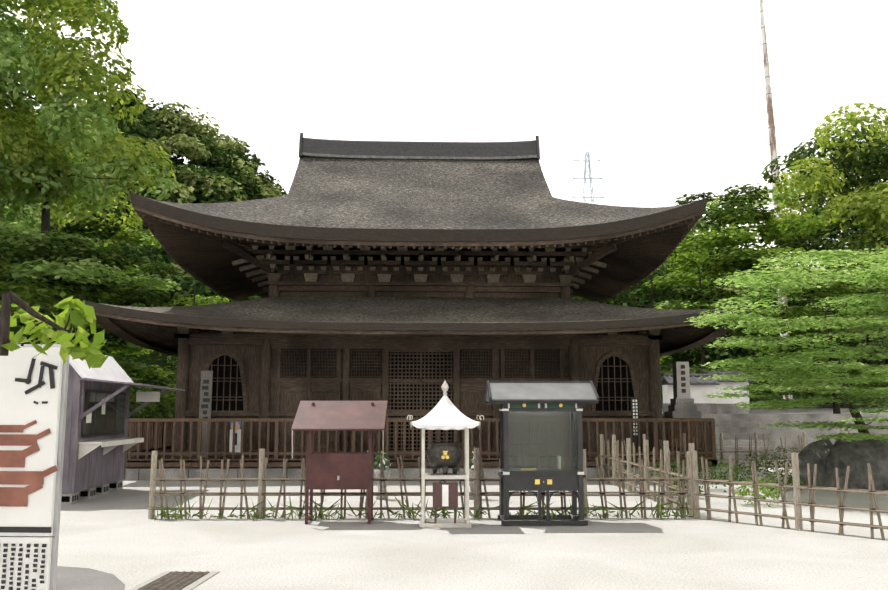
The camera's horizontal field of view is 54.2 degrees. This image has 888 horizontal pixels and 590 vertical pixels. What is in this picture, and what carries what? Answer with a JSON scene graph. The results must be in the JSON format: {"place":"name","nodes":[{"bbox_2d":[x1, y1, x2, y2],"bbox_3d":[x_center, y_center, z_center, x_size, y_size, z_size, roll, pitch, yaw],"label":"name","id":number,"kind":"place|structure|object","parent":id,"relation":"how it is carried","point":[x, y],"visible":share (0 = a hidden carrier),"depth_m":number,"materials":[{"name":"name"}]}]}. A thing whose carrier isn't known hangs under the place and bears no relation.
{"place":"outdoors","nodes":[
{"label":"outdoors","id":0,"kind":"place"},
{"bbox_2d":[0,296,107,368],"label":"tree foliage","id":1,"kind":"object","parent":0,"point":[86,350],"visible":0.98,"depth_m":4.32,"materials":[{"name":"green plant"}]},
{"bbox_2d":[0,290,84,359],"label":"tree branch","id":2,"kind":"object","parent":1,"relation":"on","point":[8,296],"visible":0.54,"depth_m":4.15,"materials":[{"name":"brown plant"}]},
{"bbox_2d":[299,133,539,159],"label":"roof ridge","id":3,"kind":"structure","parent":0,"point":[353,149],"depth_m":30.51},
{"bbox_2d":[0,0,887,291],"bbox_3d":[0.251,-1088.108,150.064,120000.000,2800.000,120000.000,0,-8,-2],"label":"sky","id":4,"kind":"structure","parent":0,"point":[654,102],"depth_m":5767.50,"materials":[{"name":"white"}]},
{"bbox_2d":[0,157,887,417],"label":"hill terrain","id":5,"kind":"structure","parent":0,"point":[163,357],"depth_m":83.74,"materials":[{"name":"green plant"}]},
{"bbox_2d":[0,87,885,364],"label":"trees","id":6,"kind":"object","parent":5,"relation":"on","point":[224,169],"visible":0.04,"depth_m":92.36,"materials":[{"name":"green plant"}]},
{"bbox_2d":[57,464,887,589],"bbox_3d":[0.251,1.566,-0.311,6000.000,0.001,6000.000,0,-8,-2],"label":"ground","id":7,"kind":"structure","parent":0,"point":[123,538],"depth_m":10.66,"materials":[{"name":"white concrete"}]},
{"bbox_2d":[0,344,69,589],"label":"guide sign board","id":8,"kind":"object","parent":7,"relation":"on","point":[33,399],"visible":1,"depth_m":4.66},
{"bbox_2d":[2,10,132,343],"bbox_3d":[-16.420,-4.637,33.172,6.964,22.043,10.757,5,-9,-31],"label":"tree","id":9,"kind":"object","parent":7,"relation":"on","point":[45,219],"visible":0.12,"depth_m":32.42,"materials":[{"name":"brown plant"}]},
{"bbox_2d":[0,0,176,246],"bbox_3d":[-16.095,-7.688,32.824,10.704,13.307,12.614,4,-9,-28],"label":"tree foliage","id":10,"kind":"object","parent":9,"relation":"attached to","point":[72,81],"visible":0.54,"depth_m":30.53,"materials":[{"name":"green plant"}]},
{"bbox_2d":[56,566,124,589],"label":"manhole cover","id":11,"kind":"object","parent":7,"relation":"on","point":[73,578],"visible":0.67,"depth_m":8.39,"materials":[{"name":"grey concrete"}]},
{"bbox_2d":[0,219,228,413],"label":"maple wood","id":12,"kind":"object","parent":7,"relation":"on","point":[136,296],"visible":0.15,"depth_m":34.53,"materials":[{"name":"brown plant"}]},
{"bbox_2d":[0,213,180,408],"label":"tree foliage","id":13,"kind":"object","parent":12,"relation":"attached to","point":[56,271],"visible":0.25,"depth_m":27.60,"materials":[{"name":"green plant"}]},
{"bbox_2d":[61,355,184,504],"bbox_3d":[-6.729,2.572,17.486,2.124,2.872,3.858,1,-8,-5],"label":"stall","id":14,"kind":"object","parent":7,"relation":"on","point":[98,443],"visible":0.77,"depth_m":16.72,"materials":[{"name":"grey wood"}]},
{"bbox_2d":[129,571,219,589],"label":"drain grate","id":15,"kind":"object","parent":7,"relation":"on","point":[175,580],"visible":1,"depth_m":8.33,"materials":[{"name":"metal"}]},
{"bbox_2d":[291,401,386,523],"bbox_3d":[-1.562,2.495,13.046,1.381,1.810,0.891,0,-8,-2],"label":"roofed notice stand","id":16,"kind":"object","parent":7,"relation":"on","point":[337,470],"visible":1,"depth_m":12.85,"materials":[{"name":"brown paint"}]},
{"bbox_2d":[374,450,390,499],"bbox_3d":[-1.172,3.427,16.550,0.331,0.922,0.374,0,-8,-2],"label":"flower vase","id":17,"kind":"object","parent":7,"relation":"on","point":[387,472],"visible":0.58,"depth_m":16.48,"materials":[{"name":"stone"}]},
{"bbox_2d":[148,448,693,518],"bbox_3d":[-0.328,2.934,13.531,8.494,1.079,0.097,0,-8,-1],"label":"bamboo fence","id":18,"kind":"object","parent":7,"relation":"on","point":[262,493],"visible":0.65,"depth_m":13.49,"materials":[{"name":"brown wood"}]},
{"bbox_2d":[145,493,696,520],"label":"grass","id":19,"kind":"structure","parent":7,"relation":"on","point":[412,511],"depth_m":13.26,"materials":[{"name":"green plant"}]},
{"bbox_2d":[97,213,749,456],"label":"temple hall","id":20,"kind":"structure","parent":7,"relation":"on","point":[261,375],"depth_m":23.43,"materials":[{"name":"brown wood"}]},
{"bbox_2d":[199,371,212,456],"bbox_3d":[-6.231,3.095,22.621,0.300,2.240,0.130,0,-8,-2],"label":"sign post","id":21,"kind":"object","parent":20,"relation":"on","point":[206,394],"visible":0.81,"depth_m":22.65,"materials":[{"name":"grey wood"}]},
{"bbox_2d":[229,422,240,451],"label":"papers","id":22,"kind":"object","parent":20,"relation":"on","point":[237,437],"visible":0.77,"depth_m":22.02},
{"bbox_2d":[82,296,752,356],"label":"lower roof","id":23,"kind":"structure","parent":20,"relation":"attached to","point":[475,316],"depth_m":22.27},
{"bbox_2d":[129,156,707,297],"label":"upper roof","id":24,"kind":"structure","parent":20,"relation":"on","point":[408,203],"depth_m":24.42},
{"bbox_2d":[126,418,716,467],"bbox_3d":[-0.853,4.766,29.349,15.080,1.230,15.080,0,-8,-2],"label":"wooden railing","id":25,"kind":"object","parent":20,"relation":"attached to","point":[157,434],"visible":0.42,"depth_m":21.94,"materials":[{"name":"brown wood"}]},
{"bbox_2d":[631,398,638,457],"bbox_3d":[4.935,3.434,22.335,0.200,1.550,0.050,0,-8,-2],"label":"signboard","id":26,"kind":"object","parent":20,"relation":"on","point":[634,407],"visible":0.81,"depth_m":22.36},
{"bbox_2d":[123,466,735,480],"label":"temple stone platform","id":27,"kind":"structure","parent":7,"relation":"on","point":[137,473],"depth_m":21.39,"materials":[{"name":"stone"}]},
{"bbox_2d":[407,381,483,527],"bbox_3d":[0.015,2.308,12.783,1.129,2.110,1.129,0,-8,-2],"label":"incense burner shelter","id":28,"kind":"object","parent":7,"relation":"on","point":[444,413],"visible":1,"depth_m":12.49,"materials":[{"name":"metal"}]},
{"bbox_2d":[469,446,482,499],"bbox_3d":[0.578,3.389,16.554,0.352,0.999,0.346,6,-10,-39],"label":"flower vase","id":29,"kind":"object","parent":7,"relation":"on","point":[471,474],"visible":0.25,"depth_m":16.46,"materials":[{"name":"stone"}]},
{"bbox_2d":[120,353,887,417],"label":"tree foliage","id":30,"kind":"object","parent":7,"relation":"on","point":[164,414],"visible":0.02,"depth_m":40.10,"materials":[{"name":"green plant"}]},
{"bbox_2d":[485,380,598,525],"bbox_3d":[1.452,2.345,13.061,1.628,2.112,1.160,0,-8,-2],"label":"candle stand","id":31,"kind":"object","parent":7,"relation":"on","point":[571,397],"visible":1,"depth_m":12.78,"materials":[{"name":"black paint"}]},
{"bbox_2d":[649,445,805,497],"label":"garden shrubs","id":32,"kind":"object","parent":7,"relation":"on","point":[789,481],"visible":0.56,"depth_m":19.80,"materials":[{"name":"green plant"}]},
{"bbox_2d":[574,197,887,413],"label":"maple wood","id":33,"kind":"object","parent":7,"relation":"on","point":[836,408],"visible":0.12,"depth_m":40.82,"materials":[{"name":"brown plant"}]},
{"bbox_2d":[572,183,887,397],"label":"tree foliage","id":34,"kind":"object","parent":33,"relation":"attached to","point":[740,209],"visible":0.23,"depth_m":41.48,"materials":[{"name":"green plant"}]},
{"bbox_2d":[644,211,887,399],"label":"tree foliage","id":35,"kind":"object","parent":33,"relation":"attached to","point":[747,260],"visible":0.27,"depth_m":40.15,"materials":[{"name":"green plant"}]},
{"bbox_2d":[655,186,887,400],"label":"tree foliage","id":36,"kind":"object","parent":33,"relation":"attached to","point":[874,327],"visible":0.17,"depth_m":41.56,"materials":[{"name":"green plant"}]},
{"bbox_2d":[700,449,779,506],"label":"garden shrubs","id":37,"kind":"object","parent":7,"relation":"on","point":[765,492],"visible":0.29,"depth_m":15.32,"materials":[{"name":"green plant"}]},
{"bbox_2d":[600,430,885,511],"bbox_3d":[6.729,3.940,21.067,4.886,1.147,15.287,-6,-10,38],"label":"bamboo fence","id":38,"kind":"object","parent":7,"relation":"on","point":[611,466],"visible":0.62,"depth_m":18.88,"materials":[{"name":"brown wood"}]},
{"bbox_2d":[662,362,887,467],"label":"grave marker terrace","id":39,"kind":"structure","parent":7,"relation":"on","point":[741,427],"depth_m":28.24,"materials":[{"name":"stone"}]},
{"bbox_2d":[743,372,755,413],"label":"plaster wall","id":40,"kind":"structure","parent":39,"relation":"on","point":[748,394],"depth_m":34.66,"materials":[{"name":"paint"}]},
{"bbox_2d":[661,399,887,413],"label":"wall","id":41,"kind":"structure","parent":39,"relation":"on","point":[820,408],"depth_m":41.63,"materials":[{"name":"tile"}]},
{"bbox_2d":[759,0,792,398],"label":"tall pole","id":42,"kind":"object","parent":7,"relation":"on","point":[772,134],"visible":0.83,"depth_m":78.89,"materials":[{"name":"white paint"}]},
{"bbox_2d":[684,247,887,442],"bbox_3d":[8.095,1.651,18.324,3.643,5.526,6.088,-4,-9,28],"label":"maple tree","id":43,"kind":"object","parent":7,"relation":"on","point":[851,405],"visible":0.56,"depth_m":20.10,"materials":[{"name":"brown plant"}]},
{"bbox_2d":[691,451,887,539],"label":"bamboo fence","id":44,"kind":"object","parent":7,"relation":"on","point":[796,486],"visible":1,"depth_m":12.16,"materials":[{"name":"brown wood"}]},
{"bbox_2d":[791,131,886,398],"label":"tree","id":45,"kind":"object","parent":7,"relation":"on","point":[867,335],"visible":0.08,"depth_m":47.30,"materials":[{"name":"brown plant"}]},
{"bbox_2d":[758,116,887,295],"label":"tree foliage","id":46,"kind":"object","parent":45,"relation":"attached to","point":[849,163],"visible":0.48,"depth_m":45.39,"materials":[{"name":"green plant"}]},
{"bbox_2d":[762,101,887,284],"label":"tree foliage","id":47,"kind":"object","parent":45,"relation":"attached to","point":[875,199],"visible":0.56,"depth_m":42.58,"materials":[{"name":"green plant"}]},
{"bbox_2d":[798,435,887,490],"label":"garden boulder","id":48,"kind":"object","parent":7,"relation":"on","point":[827,456],"visible":0.69,"depth_m":18.66,"materials":[{"name":"grey stone"}]},
{"bbox_2d":[571,152,604,203],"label":"transmission tower","id":49,"kind":"structure","parent":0,"point":[585,178],"depth_m":341.36,"materials":[{"name":"metal"}]},
{"bbox_2d":[661,374,719,413],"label":"plaster wall","id":50,"kind":"structure","parent":0,"point":[699,388],"depth_m":32.94,"materials":[{"name":"paint"}]},
{"bbox_2d":[707,372,750,413],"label":"plaster wall","id":51,"kind":"structure","parent":0,"point":[725,406],"depth_m":34.20,"materials":[{"name":"paint"}]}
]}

